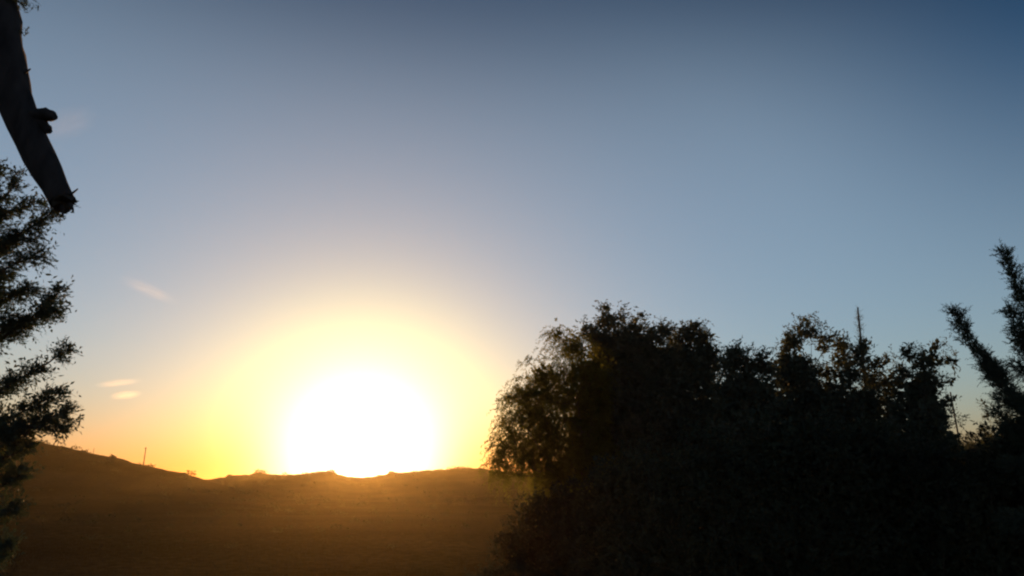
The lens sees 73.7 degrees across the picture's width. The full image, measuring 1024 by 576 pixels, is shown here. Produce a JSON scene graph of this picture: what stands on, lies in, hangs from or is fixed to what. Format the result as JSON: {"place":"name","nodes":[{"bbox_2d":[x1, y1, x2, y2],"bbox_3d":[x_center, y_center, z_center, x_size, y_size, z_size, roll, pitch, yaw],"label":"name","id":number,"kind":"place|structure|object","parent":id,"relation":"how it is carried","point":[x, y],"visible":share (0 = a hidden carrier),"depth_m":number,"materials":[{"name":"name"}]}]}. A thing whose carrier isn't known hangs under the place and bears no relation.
{"place":"outdoors","nodes":[
{"label":"outdoors","id":0,"kind":"place"},
{"bbox_2d":[0,440,578,575],"bbox_3d":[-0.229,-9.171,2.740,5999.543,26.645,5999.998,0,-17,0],"label":"ground","id":1,"kind":"structure","parent":0,"point":[90,485],"depth_m":84.58,"materials":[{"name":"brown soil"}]},
{"bbox_2d":[0,0,77,215],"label":"old tree","id":2,"kind":"object","parent":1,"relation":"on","point":[26,123],"visible":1,"depth_m":3.33,"materials":[{"name":"brown plant"}]},
{"bbox_2d":[0,158,84,573],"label":"cypress tree","id":3,"kind":"object","parent":1,"relation":"on","point":[12,429],"visible":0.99,"depth_m":6.71,"materials":[{"name":"green plant"}]},
{"bbox_2d":[0,439,532,548],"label":"scrub","id":4,"kind":"object","parent":1,"relation":"on","point":[279,509],"visible":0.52,"depth_m":166.08,"materials":[{"name":"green plant"}]},
{"bbox_2d":[463,468,594,575],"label":"brush","id":5,"kind":"object","parent":1,"relation":"on","point":[542,527],"visible":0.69,"depth_m":17.64,"materials":[{"name":"green plant"}]},
{"bbox_2d":[475,318,633,510],"bbox_3d":[1.216,5.067,19.418,4.268,8.782,3.254,7,-18,-23],"label":"pepper tree","id":6,"kind":"object","parent":1,"relation":"on","point":[578,443],"visible":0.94,"depth_m":19.44,"materials":[{"name":"green plant"}]},
{"bbox_2d":[573,299,702,491],"bbox_3d":[3.730,5.007,20.713,3.804,9.591,3.677,16,-23,-42],"label":"crown tree","id":7,"kind":"object","parent":1,"relation":"on","point":[648,368],"visible":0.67,"depth_m":20.78,"materials":[{"name":"green plant"}]},
{"bbox_2d":[656,317,723,459],"bbox_3d":[5.675,5.332,20.913,3.323,9.111,3.774,0,-17,0],"label":"acacia tree","id":8,"kind":"object","parent":1,"relation":"on","point":[703,356],"visible":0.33,"depth_m":21.55,"materials":[{"name":"green plant"}]},
{"bbox_2d":[695,337,788,471],"bbox_3d":[6.010,4.945,17.314,2.867,7.767,3.044,0,-17,0],"label":"leafy bush","id":9,"kind":"object","parent":1,"relation":"on","point":[736,396],"visible":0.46,"depth_m":17.85,"materials":[{"name":"green plant"}]},
{"bbox_2d":[770,311,856,435],"bbox_3d":[8.169,4.881,18.629,3.411,8.677,2.861,9,-19,-28],"label":"leafy tree","id":10,"kind":"object","parent":1,"relation":"on","point":[806,390],"visible":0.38,"depth_m":19.09,"materials":[{"name":"green plant"}]},
{"bbox_2d":[816,336,906,439],"bbox_3d":[9.326,5.075,17.792,2.500,7.865,3.174,-14,-22,39],"label":"ragged shrub","id":11,"kind":"object","parent":1,"relation":"on","point":[875,408],"visible":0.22,"depth_m":18.55,"materials":[{"name":"green plant"}]},
{"bbox_2d":[854,306,870,427],"bbox_3d":[9.608,4.706,18.320,0.889,8.780,0.410,0,-17,0],"label":"spire sapling","id":12,"kind":"object","parent":1,"relation":"on","point":[858,325],"visible":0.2,"depth_m":19.40,"materials":[{"name":"green plant"}]},
{"bbox_2d":[872,333,974,471],"bbox_3d":[9.820,4.828,16.377,2.893,7.498,2.749,9,-19,-27],"label":"loose shrub","id":13,"kind":"object","parent":1,"relation":"on","point":[917,404],"visible":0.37,"depth_m":16.92,"materials":[{"name":"green plant"}]},
{"bbox_2d":[950,392,959,438],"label":"lamp mast","id":14,"kind":"object","parent":1,"relation":"on","point":[954,415],"visible":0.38,"depth_m":69.12,"materials":[{"name":"grey metal"}]},
{"bbox_2d":[899,404,1023,575],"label":"garden shrub","id":15,"kind":"object","parent":1,"relation":"on","point":[977,544],"visible":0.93,"depth_m":10.81,"materials":[{"name":"green plant"}]},
{"bbox_2d":[938,239,1023,538],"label":"juniper tree","id":16,"kind":"object","parent":1,"relation":"on","point":[1011,396],"visible":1,"depth_m":9.54,"materials":[{"name":"green plant"}]},
{"bbox_2d":[957,414,1011,462],"bbox_3d":[16.171,7.371,22.832,5.345,6.580,4.176,0,-17,0],"label":"hedge shrub","id":17,"kind":"object","parent":1,"relation":"on","point":[972,446],"visible":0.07,"depth_m":23.28,"materials":[{"name":"grey plant"}]},
{"bbox_2d":[976,396,996,450],"bbox_3d":[15.306,6.788,21.431,0.784,6.840,0.968,10,-19,-30],"label":"thin sapling","id":18,"kind":"object","parent":1,"relation":"on","point":[987,417],"visible":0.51,"depth_m":22.17,"materials":[{"name":"grey plant"}]},
{"bbox_2d":[0,0,1023,478],"label":"sky","id":19,"kind":"structure","parent":0,"point":[304,236],"materials":[{"name":"blue"}]}
]}

